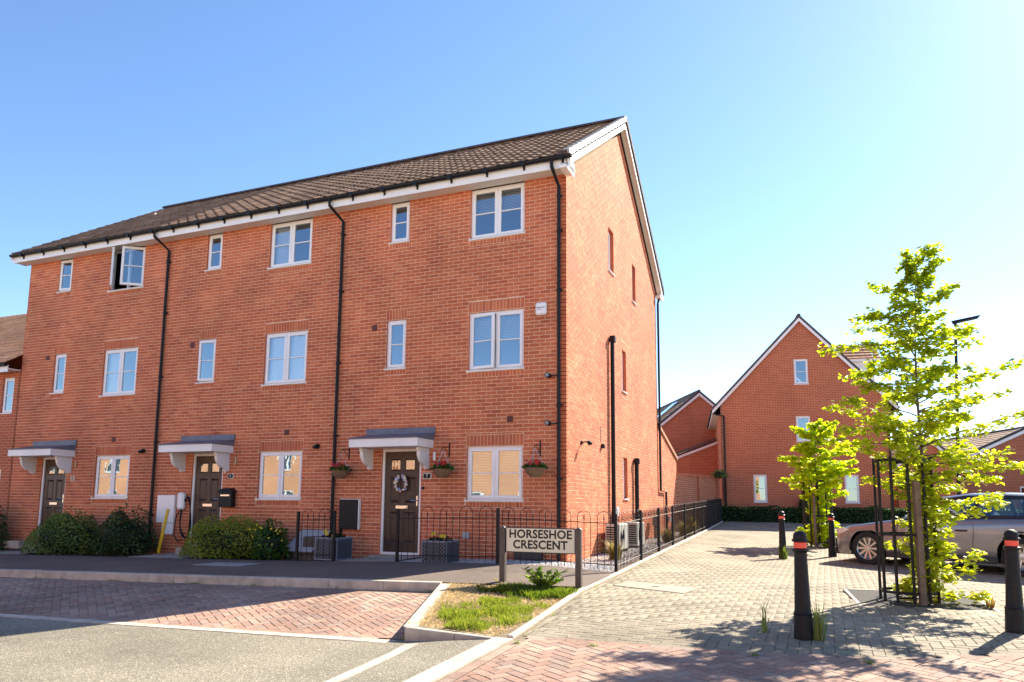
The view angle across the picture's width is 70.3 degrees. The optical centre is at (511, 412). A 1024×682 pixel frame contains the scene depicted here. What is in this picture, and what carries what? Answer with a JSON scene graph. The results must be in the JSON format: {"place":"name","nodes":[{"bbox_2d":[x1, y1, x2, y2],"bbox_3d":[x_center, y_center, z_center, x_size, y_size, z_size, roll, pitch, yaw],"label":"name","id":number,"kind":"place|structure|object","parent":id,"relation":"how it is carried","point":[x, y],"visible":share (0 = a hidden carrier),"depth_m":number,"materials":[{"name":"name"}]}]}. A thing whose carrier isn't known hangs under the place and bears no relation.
{"place":"outdoors","nodes":[
{"label":"outdoors","id":0,"kind":"place"},
{"bbox_2d":[0,549,39,553],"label":"concrete path","id":1,"kind":"structure","parent":0,"point":[13,551],"depth_m":18.20,"materials":[{"name":"concrete"}]},
{"bbox_2d":[3,540,28,548],"bbox_3d":[-12.721,3.386,18.661,0.600,0.190,0.300,-2,-8,22],"label":"concrete step","id":2,"kind":"object","parent":1,"relation":"on","point":[16,544],"visible":0.9,"depth_m":18.51,"materials":[{"name":"concrete"}]},
{"bbox_2d":[130,553,205,557],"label":"concrete path","id":3,"kind":"structure","parent":0,"point":[167,555],"depth_m":16.03,"materials":[{"name":"grey concrete"}]},
{"bbox_2d":[157,509,169,552],"bbox_3d":[-7.953,2.704,16.573,0.080,1.020,0.024,10,-3,23],"label":"yellow post","id":4,"kind":"object","parent":3,"relation":"on","point":[163,531],"visible":1,"depth_m":16.56,"materials":[{"name":"paint"}]},
{"bbox_2d":[9,552,338,560],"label":"garden soil","id":5,"kind":"structure","parent":0,"point":[206,557],"depth_m":16.19,"materials":[{"name":"brown soil"}]},
{"bbox_2d":[0,505,10,550],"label":"shrub","id":6,"kind":"object","parent":5,"relation":"on","point":[3,538],"visible":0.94,"depth_m":18.71,"materials":[{"name":"green plant"}]},
{"bbox_2d":[0,314,26,546],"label":"neighbour house","id":7,"kind":"structure","parent":5,"relation":"on","point":[12,332],"depth_m":19.96,"materials":[{"name":"red brick"}]},
{"bbox_2d":[0,378,14,413],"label":"window","id":8,"kind":"structure","parent":7,"relation":"in","point":[4,411],"depth_m":20.04,"materials":[{"name":"white plastic"}]},
{"bbox_2d":[20,506,103,554],"bbox_3d":[-10.662,2.849,17.456,2.332,1.204,1.354,-2,-8,22],"label":"shrub","id":9,"kind":"object","parent":5,"relation":"on","point":[71,535],"visible":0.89,"depth_m":17.03,"materials":[{"name":"green plant"}]},
{"bbox_2d":[84,503,158,555],"bbox_3d":[-9.040,2.710,16.754,1.687,1.246,1.144,0,-7,5],"label":"shrub","id":10,"kind":"object","parent":5,"relation":"on","point":[122,536],"visible":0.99,"depth_m":16.50,"materials":[{"name":"green plant"}]},
{"bbox_2d":[4,181,310,553],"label":"terraced house","id":11,"kind":"structure","parent":5,"relation":"on","point":[88,391],"depth_m":18.93,"materials":[{"name":"red brick"}]},
{"bbox_2d":[40,460,65,527],"bbox_3d":[-11.902,2.246,18.857,0.830,2.055,0.106,-2,-8,22],"label":"door","id":12,"kind":"structure","parent":11,"relation":"in","point":[54,481],"depth_m":18.93,"materials":[{"name":"black wood"}]},
{"bbox_2d":[49,354,66,393],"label":"window","id":13,"kind":"structure","parent":11,"relation":"in","point":[55,391],"depth_m":19.34,"materials":[{"name":"white plastic"}]},
{"bbox_2d":[56,259,72,292],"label":"window","id":14,"kind":"structure","parent":11,"relation":"in","point":[63,265],"depth_m":19.67,"materials":[{"name":"white plastic"}]},
{"bbox_2d":[90,455,129,498],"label":"window","id":15,"kind":"structure","parent":11,"relation":"in","point":[111,495],"depth_m":18.14,"materials":[{"name":"white plastic"}]},
{"bbox_2d":[98,347,137,396],"bbox_3d":[-9.932,-1.012,18.498,1.250,1.226,0.238,-2,-8,22],"label":"window","id":16,"kind":"structure","parent":11,"relation":"in","point":[117,371],"depth_m":18.59,"materials":[{"name":"white plastic"}]},
{"bbox_2d":[107,246,145,292],"bbox_3d":[-9.979,-3.707,18.667,1.250,1.109,0.455,-2,-8,22],"label":"window","id":17,"kind":"structure","parent":11,"relation":"in","point":[131,249],"depth_m":18.60,"materials":[{"name":"white plastic"}]},
{"bbox_2d":[177,513,284,559],"bbox_3d":[-5.981,2.658,15.496,2.677,1.012,1.282,-2,-8,22],"label":"shrub","id":18,"kind":"object","parent":5,"relation":"on","point":[222,540],"visible":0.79,"depth_m":15.22,"materials":[{"name":"green plant"}]},
{"bbox_2d":[249,518,289,559],"bbox_3d":[-4.979,2.610,14.838,0.957,0.908,0.696,-2,-8,22],"label":"shrub","id":19,"kind":"object","parent":5,"relation":"on","point":[269,545],"visible":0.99,"depth_m":14.71,"materials":[{"name":"green plant"}]},
{"bbox_2d":[147,152,440,556],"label":"terraced house","id":20,"kind":"structure","parent":5,"relation":"on","point":[247,374],"depth_m":16.95,"materials":[{"name":"red brick"}]},
{"bbox_2d":[156,495,176,534],"bbox_3d":[-8.177,2.416,17.187,0.540,0.920,0.090,-2,-8,22],"label":"meter box","id":21,"kind":"object","parent":20,"relation":"attached to","point":[164,502],"visible":0.82,"depth_m":17.14,"materials":[{"name":"white plastic"}]},
{"bbox_2d":[173,492,190,541],"bbox_3d":[-7.648,2.440,16.943,0.485,1.141,0.133,-2,-8,22],"label":"car charger","id":22,"kind":"object","parent":20,"relation":"attached to","point":[181,499],"visible":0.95,"depth_m":16.95,"materials":[{"name":"white plastic"}]},
{"bbox_2d":[195,339,215,383],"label":"window","id":23,"kind":"structure","parent":20,"relation":"in","point":[201,380],"depth_m":17.37,"materials":[{"name":"white plastic"}]},
{"bbox_2d":[191,456,221,544],"bbox_3d":[-7.087,2.039,16.905,0.830,2.055,0.106,-2,-8,22],"label":"door","id":24,"kind":"structure","parent":20,"relation":"in","point":[208,480],"depth_m":16.98,"materials":[{"name":"black wood"}]},
{"bbox_2d":[204,234,222,271],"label":"window","id":25,"kind":"structure","parent":20,"relation":"in","point":[210,268],"depth_m":17.74,"materials":[{"name":"white plastic"}]},
{"bbox_2d":[217,488,235,506],"bbox_3d":[-6.486,1.930,16.506,0.440,0.440,0.180,-2,-8,22],"label":"postbox","id":26,"kind":"object","parent":20,"relation":"attached to","point":[227,496],"visible":1,"depth_m":16.45,"materials":[{"name":"black plastic"}]},
{"bbox_2d":[254,451,302,499],"bbox_3d":[-5.154,1.408,16.174,1.250,1.084,0.160,-2,-8,22],"label":"window","id":27,"kind":"structure","parent":20,"relation":"in","point":[281,468],"depth_m":16.17,"materials":[{"name":"white plastic"}]},
{"bbox_2d":[261,330,307,385],"bbox_3d":[-5.117,-1.219,16.545,1.250,1.226,0.238,-2,-8,22],"label":"window","id":28,"kind":"structure","parent":20,"relation":"in","point":[288,359],"depth_m":16.58,"materials":[{"name":"white plastic"}]},
{"bbox_2d":[267,218,312,269],"bbox_3d":[-5.094,-3.892,16.886,1.250,1.109,0.238,-2,-8,22],"label":"window","id":29,"kind":"structure","parent":20,"relation":"in","point":[285,242],"depth_m":16.99,"materials":[{"name":"white plastic"}]},
{"bbox_2d":[288,530,330,559],"bbox_3d":[-4.221,2.753,15.054,0.840,0.620,0.560,-2,-8,22],"label":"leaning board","id":30,"kind":"object","parent":5,"relation":"on","point":[306,537],"visible":0.44,"depth_m":14.89,"materials":[{"name":"grey plastic"}]},
{"bbox_2d":[0,577,431,640],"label":"parking bay","id":31,"kind":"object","parent":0,"point":[376,614],"visible":1,"depth_m":9.43,"materials":[{"name":"red brick"}]},
{"bbox_2d":[0,569,442,592],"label":"kerb","id":32,"kind":"structure","parent":31,"relation":"on","point":[369,584],"depth_m":11.11,"materials":[{"name":"concrete"}]},
{"bbox_2d":[31,543,683,639],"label":"kerb weeds","id":33,"kind":"object","parent":31,"relation":"on","point":[397,589],"visible":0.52,"depth_m":10.97,"materials":[{"name":"plant"}]},
{"bbox_2d":[403,584,448,626],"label":"kerb","id":34,"kind":"structure","parent":31,"relation":"on","point":[430,601],"depth_m":8.63,"materials":[{"name":"concrete"}]},
{"bbox_2d":[0,617,486,681],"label":"road","id":35,"kind":"structure","parent":0,"point":[34,650],"depth_m":6.79,"materials":[{"name":"grey asphalt"}]},
{"bbox_2d":[0,614,396,642],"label":"flush kerb","id":36,"kind":"structure","parent":35,"relation":"on","point":[202,628],"depth_m":8.04,"materials":[{"name":"concrete"}]},
{"bbox_2d":[325,644,416,681],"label":"flush kerb","id":37,"kind":"structure","parent":35,"relation":"on","point":[367,665],"depth_m":6.39,"materials":[{"name":"concrete"}]},
{"bbox_2d":[403,637,512,681],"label":"flush kerb","id":38,"kind":"structure","parent":35,"relation":"on","point":[448,667],"depth_m":6.12,"materials":[{"name":"concrete"}]},
{"bbox_2d":[0,554,613,586],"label":"pavement","id":39,"kind":"structure","parent":0,"point":[483,573],"depth_m":12.11,"materials":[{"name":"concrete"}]},
{"bbox_2d":[193,562,260,565],"bbox_3d":[-5.150,2.759,13.164,1.038,0.047,0.677,-2,-8,16],"label":"inspection cover","id":40,"kind":"object","parent":39,"relation":"in","point":[225,564],"visible":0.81,"depth_m":13.02,"materials":[{"name":"grey metal"}]},
{"bbox_2d":[295,509,336,560],"bbox_3d":[-3.825,2.437,14.148,0.910,1.123,0.050,-2,-8,22],"label":"railing","id":41,"kind":"object","parent":39,"relation":"on","point":[298,520],"visible":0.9,"depth_m":14.14,"materials":[{"name":"black metal"}]},
{"bbox_2d":[395,506,613,568],"bbox_3d":[-0.229,2.207,12.700,4.135,1.137,0.050,-2,-8,22],"label":"railing","id":42,"kind":"object","parent":39,"relation":"on","point":[497,517],"visible":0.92,"depth_m":12.74,"materials":[{"name":"black metal"}]},
{"bbox_2d":[339,556,419,561],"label":"concrete path","id":43,"kind":"structure","parent":0,"point":[390,559],"depth_m":14.14,"materials":[{"name":"grey concrete"}]},
{"bbox_2d":[314,529,352,560],"bbox_3d":[-3.507,2.586,14.303,0.520,0.593,0.520,-2,-8,22],"label":"planter","id":44,"kind":"object","parent":43,"relation":"on","point":[343,547],"visible":0.83,"depth_m":14.12,"materials":[{"name":"grey plastic"}]},
{"bbox_2d":[408,582,588,636],"bbox_3d":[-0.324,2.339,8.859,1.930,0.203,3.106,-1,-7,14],"label":"dry grass","id":45,"kind":"structure","parent":0,"point":[464,596],"depth_m":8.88,"materials":[{"name":"plant"}]},
{"bbox_2d":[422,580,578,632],"bbox_3d":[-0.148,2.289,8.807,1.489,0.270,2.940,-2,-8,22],"label":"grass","id":46,"kind":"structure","parent":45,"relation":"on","point":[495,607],"depth_m":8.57,"materials":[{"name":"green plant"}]},
{"bbox_2d":[499,526,582,589],"bbox_3d":[0.402,2.134,10.380,1.234,1.005,0.084,-2,-8,22],"label":"street sign","id":47,"kind":"object","parent":45,"relation":"on","point":[543,540],"visible":0.98,"depth_m":10.39,"materials":[{"name":"white metal"}]},
{"bbox_2d":[520,566,570,586],"bbox_3d":[0.433,2.288,10.072,0.798,0.330,0.397,-2,-8,22],"label":"thistle","id":48,"kind":"object","parent":45,"relation":"on","point":[538,578],"visible":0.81,"depth_m":10.02,"materials":[{"name":"green plant"}]},
{"bbox_2d":[443,582,573,587],"bbox_3d":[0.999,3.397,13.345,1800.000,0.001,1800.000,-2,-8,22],"label":"ground","id":49,"kind":"structure","parent":0,"point":[510,584],"depth_m":15.40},
{"bbox_2d":[328,116,677,561],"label":"terraced house","id":50,"kind":"structure","parent":49,"relation":"on","point":[457,265],"depth_m":15.17,"materials":[{"name":"red brick"}]},
{"bbox_2d":[328,448,352,478],"bbox_3d":[-3.579,1.024,15.212,0.491,0.720,0.516,5,-9,-32],"label":"hanging basket","id":51,"kind":"object","parent":50,"relation":"attached to","point":[339,473],"visible":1,"depth_m":15.08,"materials":[{"name":"wicker"}]},
{"bbox_2d":[338,499,360,535],"bbox_3d":[-3.415,2.423,15.236,0.502,1.215,0.075,-2,-8,22],"label":"utility box","id":52,"kind":"object","parent":50,"relation":"attached to","point":[349,514],"visible":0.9,"depth_m":15.23,"materials":[{"name":"white plastic"}]},
{"bbox_2d":[338,499,357,529],"bbox_3d":[-3.422,2.143,15.279,0.480,0.620,0.070,-2,-8,22],"label":"door","id":53,"kind":"structure","parent":52,"relation":"in","point":[348,509],"depth_m":15.24,"materials":[{"name":"black plastic"}]},
{"bbox_2d":[383,320,406,370],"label":"window","id":54,"kind":"structure","parent":50,"relation":"in","point":[400,322],"depth_m":15.45,"materials":[{"name":"white plastic"}]},
{"bbox_2d":[388,202,409,244],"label":"window","id":55,"kind":"structure","parent":50,"relation":"in","point":[407,204],"depth_m":15.78,"materials":[{"name":"white plastic"}]},
{"bbox_2d":[383,451,419,552],"bbox_3d":[-2.272,1.832,14.952,0.830,2.055,0.106,-2,-8,22],"label":"door","id":56,"kind":"structure","parent":50,"relation":"in","point":[407,464],"depth_m":14.98,"materials":[{"name":"black wood"}]},
{"bbox_2d":[393,474,407,491],"bbox_3d":[-2.292,1.459,14.951,0.338,0.383,0.074,-2,-8,22],"label":"door wreath","id":57,"kind":"object","parent":56,"relation":"attached to","point":[402,476],"depth_m":14.94,"materials":[{"name":"white plant"}]},
{"bbox_2d":[423,473,431,478],"bbox_3d":[-1.720,1.285,14.721,0.200,0.130,0.019,-2,-8,22],"label":"number plaque","id":58,"kind":"object","parent":50,"relation":"attached to","point":[427,475],"visible":1,"depth_m":14.71,"materials":[{"name":"white"}]},
{"bbox_2d":[429,443,454,477],"bbox_3d":[-1.368,0.929,14.311,0.482,0.720,0.476,4,-8,-24],"label":"hanging basket","id":59,"kind":"object","parent":50,"relation":"attached to","point":[439,469],"visible":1,"depth_m":14.18,"materials":[{"name":"wicker"}]},
{"bbox_2d":[464,446,523,501],"bbox_3d":[-0.328,1.204,14.250,1.250,1.084,0.222,-2,-8,22],"label":"window","id":60,"kind":"structure","parent":50,"relation":"in","point":[494,473],"depth_m":14.27,"materials":[{"name":"white plastic"}]},
{"bbox_2d":[466,309,523,372],"bbox_3d":[-0.307,-1.428,14.580,1.250,1.226,0.234,-2,-8,22],"label":"window","id":61,"kind":"structure","parent":50,"relation":"in","point":[495,356],"depth_m":14.58,"materials":[{"name":"white plastic"}]},
{"bbox_2d":[468,182,524,240],"bbox_3d":[-0.282,-4.100,14.926,1.250,1.109,0.222,-2,-8,22],"label":"window","id":62,"kind":"structure","parent":50,"relation":"in","point":[498,197],"depth_m":14.93,"materials":[{"name":"white plastic"}]},
{"bbox_2d":[515,552,542,560],"bbox_3d":[0.305,2.710,13.623,0.540,0.420,0.160,-2,-8,22],"label":"planter","id":63,"kind":"object","parent":50,"relation":"attached to","point":[535,555],"visible":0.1,"depth_m":13.54,"materials":[{"name":"grey plastic"}]},
{"bbox_2d":[521,440,547,476],"bbox_3d":[0.443,0.857,13.621,0.529,0.720,0.518,-2,-8,22],"label":"hanging basket","id":64,"kind":"object","parent":50,"relation":"attached to","point":[532,469],"visible":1,"depth_m":13.45,"materials":[{"name":"wicker"}]},
{"bbox_2d":[536,302,546,314],"bbox_3d":[0.570,-2.029,14.193,0.230,0.250,0.062,-2,-8,22],"label":"alarm box","id":65,"kind":"object","parent":50,"relation":"attached to","point":[541,308],"visible":1,"depth_m":14.16,"materials":[{"name":"white plastic"}]},
{"bbox_2d":[608,232,614,276],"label":"window","id":66,"kind":"structure","parent":50,"relation":"in","point":[609,270],"depth_m":17.69,"materials":[{"name":"white plastic"}]},
{"bbox_2d":[0,0,1023,438],"label":"sky","id":67,"kind":"structure","parent":0,"point":[786,151],"materials":[{"name":"blue"}]},
{"bbox_2d":[399,530,703,571],"bbox_3d":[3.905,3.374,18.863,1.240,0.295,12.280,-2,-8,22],"label":"gravel bed","id":68,"kind":"object","parent":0,"point":[645,545],"visible":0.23,"depth_m":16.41,"materials":[{"name":"gravel"}]},
{"bbox_2d":[601,539,626,559],"bbox_3d":[2.014,2.671,14.291,0.804,0.428,0.739,-2,-8,22],"label":"sedge","id":69,"kind":"object","parent":68,"relation":"on","point":[612,551],"visible":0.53,"depth_m":14.21,"materials":[{"name":"plant"}]},
{"bbox_2d":[602,523,627,551],"bbox_3d":[2.251,2.738,15.920,0.418,0.600,0.826,-2,-8,22],"label":"condenser unit","id":70,"kind":"object","parent":68,"relation":"on","point":[607,532],"visible":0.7,"depth_m":15.59,"materials":[{"name":"grey metal"}]},
{"bbox_2d":[626,522,644,547],"bbox_3d":[2.912,2.948,17.527,0.418,0.600,0.826,-2,-8,22],"label":"condenser unit","id":71,"kind":"object","parent":68,"relation":"on","point":[634,534],"visible":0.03,"depth_m":17.14,"materials":[{"name":"grey"}]},
{"bbox_2d":[660,526,678,541],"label":"sedge","id":72,"kind":"object","parent":68,"relation":"on","point":[668,534],"visible":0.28,"depth_m":18.80,"materials":[{"name":"plant"}]},
{"bbox_2d":[612,521,724,571],"bbox_3d":[7.745,4.538,28.393,1.500,0.495,35.000,-2,-8,22],"label":"drive edge","id":73,"kind":"object","parent":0,"point":[629,564],"visible":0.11,"depth_m":15.56,"materials":[{"name":"grey concrete"}]},
{"bbox_2d":[676,438,717,475],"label":"brick outbuilding","id":74,"kind":"structure","parent":73,"relation":"on","point":[703,460],"depth_m":36.43,"materials":[{"name":"brick"}]},
{"bbox_2d":[676,473,719,529],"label":"garden wall","id":75,"kind":"structure","parent":73,"relation":"on","point":[693,488],"depth_m":27.63,"materials":[{"name":"red brick"}]},
{"bbox_2d":[710,468,728,478],"bbox_3d":[9.008,2.643,31.454,0.701,0.486,0.686,6,-9,-37],"label":"hanging basket","id":76,"kind":"object","parent":75,"relation":"on","point":[720,474],"visible":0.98,"depth_m":31.38,"materials":[{"name":"green plant"}]},
{"bbox_2d":[657,389,715,455],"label":"brick house","id":77,"kind":"structure","parent":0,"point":[684,421],"depth_m":39.37,"materials":[{"name":"red brick"}]},
{"bbox_2d":[436,521,1023,681],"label":"drive","id":78,"kind":"structure","parent":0,"point":[709,629],"depth_m":7.34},
{"bbox_2d":[405,626,494,640],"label":"kerb","id":79,"kind":"structure","parent":78,"relation":"on","point":[418,633],"depth_m":7.36,"materials":[{"name":"concrete"}]},
{"bbox_2d":[508,521,722,638],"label":"edging kerb","id":80,"kind":"structure","parent":78,"relation":"on","point":[525,627],"depth_m":9.79,"materials":[{"name":"concrete"}]},
{"bbox_2d":[614,498,722,572],"bbox_3d":[5.379,3.200,21.483,0.146,1.549,20.659,-2,-8,21],"label":"railing","id":81,"kind":"object","parent":80,"relation":"on","point":[710,512],"visible":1,"depth_m":16.30,"materials":[{"name":"black metal"}]},
{"bbox_2d":[613,581,698,593],"bbox_3d":[2.031,2.486,10.312,1.142,0.067,0.610,-5,-9,37],"label":"inspection cover","id":82,"kind":"object","parent":78,"relation":"on","point":[659,587],"visible":0.89,"depth_m":10.28,"materials":[{"name":"grey metal"}]},
{"bbox_2d":[756,595,770,632],"bbox_3d":[2.518,1.994,7.245,0.192,0.405,0.136,-2,-8,22],"label":"weed","id":83,"kind":"object","parent":78,"relation":"on","point":[764,626],"visible":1,"depth_m":7.23,"materials":[{"name":"plant"}]},
{"bbox_2d":[778,511,786,558],"bbox_3d":[5.789,2.643,15.570,0.180,1.057,0.180,4,-8,-23],"label":"bollard","id":84,"kind":"object","parent":78,"relation":"on","point":[782,534],"visible":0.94,"depth_m":15.53,"materials":[{"name":"black metal"}]},
{"bbox_2d":[778,546,790,558],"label":"weed","id":85,"kind":"object","parent":78,"relation":"on","point":[784,554],"visible":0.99,"depth_m":15.39,"materials":[{"name":"plant"}]},
{"bbox_2d":[792,531,813,640],"bbox_3d":[2.790,1.677,6.997,0.180,1.068,0.180,-2,-8,22],"label":"bollard","id":86,"kind":"object","parent":78,"relation":"on","point":[803,622],"visible":0.95,"depth_m":6.94,"materials":[{"name":"black metal"}]},
{"bbox_2d":[707,313,899,509],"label":"brick house","id":87,"kind":"structure","parent":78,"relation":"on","point":[780,386],"depth_m":32.03,"materials":[{"name":"red brick"}]},
{"bbox_2d":[753,475,768,502],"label":"window","id":88,"kind":"structure","parent":87,"relation":"in","point":[754,476],"depth_m":31.89,"materials":[{"name":"white plastic"}]},
{"bbox_2d":[793,359,808,384],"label":"window","id":89,"kind":"structure","parent":87,"relation":"in","point":[794,360],"depth_m":32.11,"materials":[{"name":"white plastic"}]},
{"bbox_2d":[796,416,810,441],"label":"window","id":90,"kind":"structure","parent":87,"relation":"in","point":[798,440],"depth_m":31.80,"materials":[{"name":"white plastic"}]},
{"bbox_2d":[844,475,860,503],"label":"window","id":91,"kind":"structure","parent":87,"relation":"in","point":[857,476],"depth_m":31.00,"materials":[{"name":"white plastic"}]},
{"bbox_2d":[812,493,816,547],"bbox_3d":[7.861,2.845,18.874,0.060,1.500,0.060,0,-7,5],"label":"tree stake","id":92,"kind":"object","parent":78,"relation":"on","point":[814,520],"visible":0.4,"depth_m":18.86,"materials":[{"name":"wood"}]},
{"bbox_2d":[801,480,832,546],"bbox_3d":[8.084,2.661,19.237,0.748,1.750,0.741,-2,-8,22],"label":"tree guard","id":93,"kind":"object","parent":78,"relation":"on","point":[804,515],"visible":0.44,"depth_m":19.00,"materials":[{"name":"black metal"}]},
{"bbox_2d":[777,418,859,547],"bbox_3d":[8.133,1.892,19.149,2.144,3.429,1.595,-6,-10,42],"label":"lime tree","id":94,"kind":"object","parent":78,"relation":"on","point":[813,472],"visible":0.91,"depth_m":18.99,"materials":[{"name":"green plant"}]},
{"bbox_2d":[810,600,836,640],"bbox_3d":[2.914,1.950,6.885,0.307,0.424,0.314,1,-7,-7],"label":"weed","id":95,"kind":"object","parent":78,"relation":"on","point":[818,630],"visible":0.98,"depth_m":6.85,"materials":[{"name":"green plant"}]},
{"bbox_2d":[828,513,836,556],"bbox_3d":[7.194,2.777,16.352,0.180,1.015,0.180,-6,-11,43],"label":"bollard","id":96,"kind":"object","parent":78,"relation":"on","point":[832,541],"visible":0.92,"depth_m":16.30,"materials":[{"name":"black metal"}]},
{"bbox_2d":[843,589,1000,611],"bbox_3d":[5.184,2.433,9.334,1.520,0.062,1.520,-2,-6,17],"label":"tree grate","id":97,"kind":"object","parent":78,"relation":"on","point":[868,597],"visible":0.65,"depth_m":9.15,"materials":[{"name":"black metal"}]},
{"bbox_2d":[872,456,940,603],"bbox_3d":[5.101,1.502,9.420,0.698,1.830,0.692,-2,-8,22],"label":"tree guard","id":98,"kind":"object","parent":97,"relation":"on","point":[884,588],"visible":0.76,"depth_m":9.22,"materials":[{"name":"black metal"}]},
{"bbox_2d":[911,481,927,605],"bbox_3d":[5.092,1.667,9.080,0.072,1.620,0.072,1,-7,-1],"label":"tree stake","id":99,"kind":"object","parent":97,"relation":"on","point":[919,538],"visible":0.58,"depth_m":9.06,"materials":[{"name":"brown wood"}]},
{"bbox_2d":[817,239,1023,603],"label":"lime tree","id":100,"kind":"object","parent":97,"relation":"on","point":[954,456],"visible":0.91,"depth_m":9.25,"materials":[{"name":"green plant"}]},
{"bbox_2d":[835,493,1023,576],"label":"parked car","id":101,"kind":"object","parent":78,"relation":"on","point":[858,541],"visible":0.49,"depth_m":13.26,"materials":[{"name":"grey paint"}]},
{"bbox_2d":[891,435,973,509],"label":"brick outbuilding","id":102,"kind":"structure","parent":78,"relation":"on","point":[932,449],"depth_m":34.11,"materials":[{"name":"red brick"}]},
{"bbox_2d":[951,315,979,494],"bbox_3d":[13.592,0.542,21.612,0.980,6.930,0.260,-2,-8,22],"label":"street lamp","id":103,"kind":"object","parent":78,"relation":"on","point":[954,322],"visible":0.29,"depth_m":21.88,"materials":[{"name":"black metal"}]},
{"bbox_2d":[940,426,1023,510],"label":"brick outbuilding","id":104,"kind":"structure","parent":78,"relation":"on","point":[1002,440],"depth_m":36.11,"materials":[{"name":"red brick"}]},
{"bbox_2d":[977,596,995,607],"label":"weed","id":105,"kind":"object","parent":78,"relation":"on","point":[991,604],"visible":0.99,"depth_m":8.72,"materials":[{"name":"plant"}]},
{"bbox_2d":[1002,529,1023,634],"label":"bollard","id":106,"kind":"object","parent":78,"relation":"on","point":[1014,613],"visible":0.98,"depth_m":7.21,"materials":[{"name":"black metal"}]},
{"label":"gravel bed","id":107,"kind":"structure","parent":0,"visible":0},
{"bbox_2d":[421,532,458,562],"bbox_3d":[-1.321,2.492,13.416,0.521,0.592,0.520,-2,-8,22],"label":"planter","id":108,"kind":"object","parent":107,"relation":"on","point":[445,547],"visible":0.85,"depth_m":13.22,"materials":[{"name":"grey plastic"}]},
{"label":"garden soil","id":109,"kind":"structure","parent":0,"visible":0},
{"bbox_2d":[722,505,1023,523],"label":"hedge","id":110,"kind":"object","parent":109,"relation":"on","point":[855,515],"visible":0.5,"depth_m":30.33,"materials":[{"name":"green plant"}]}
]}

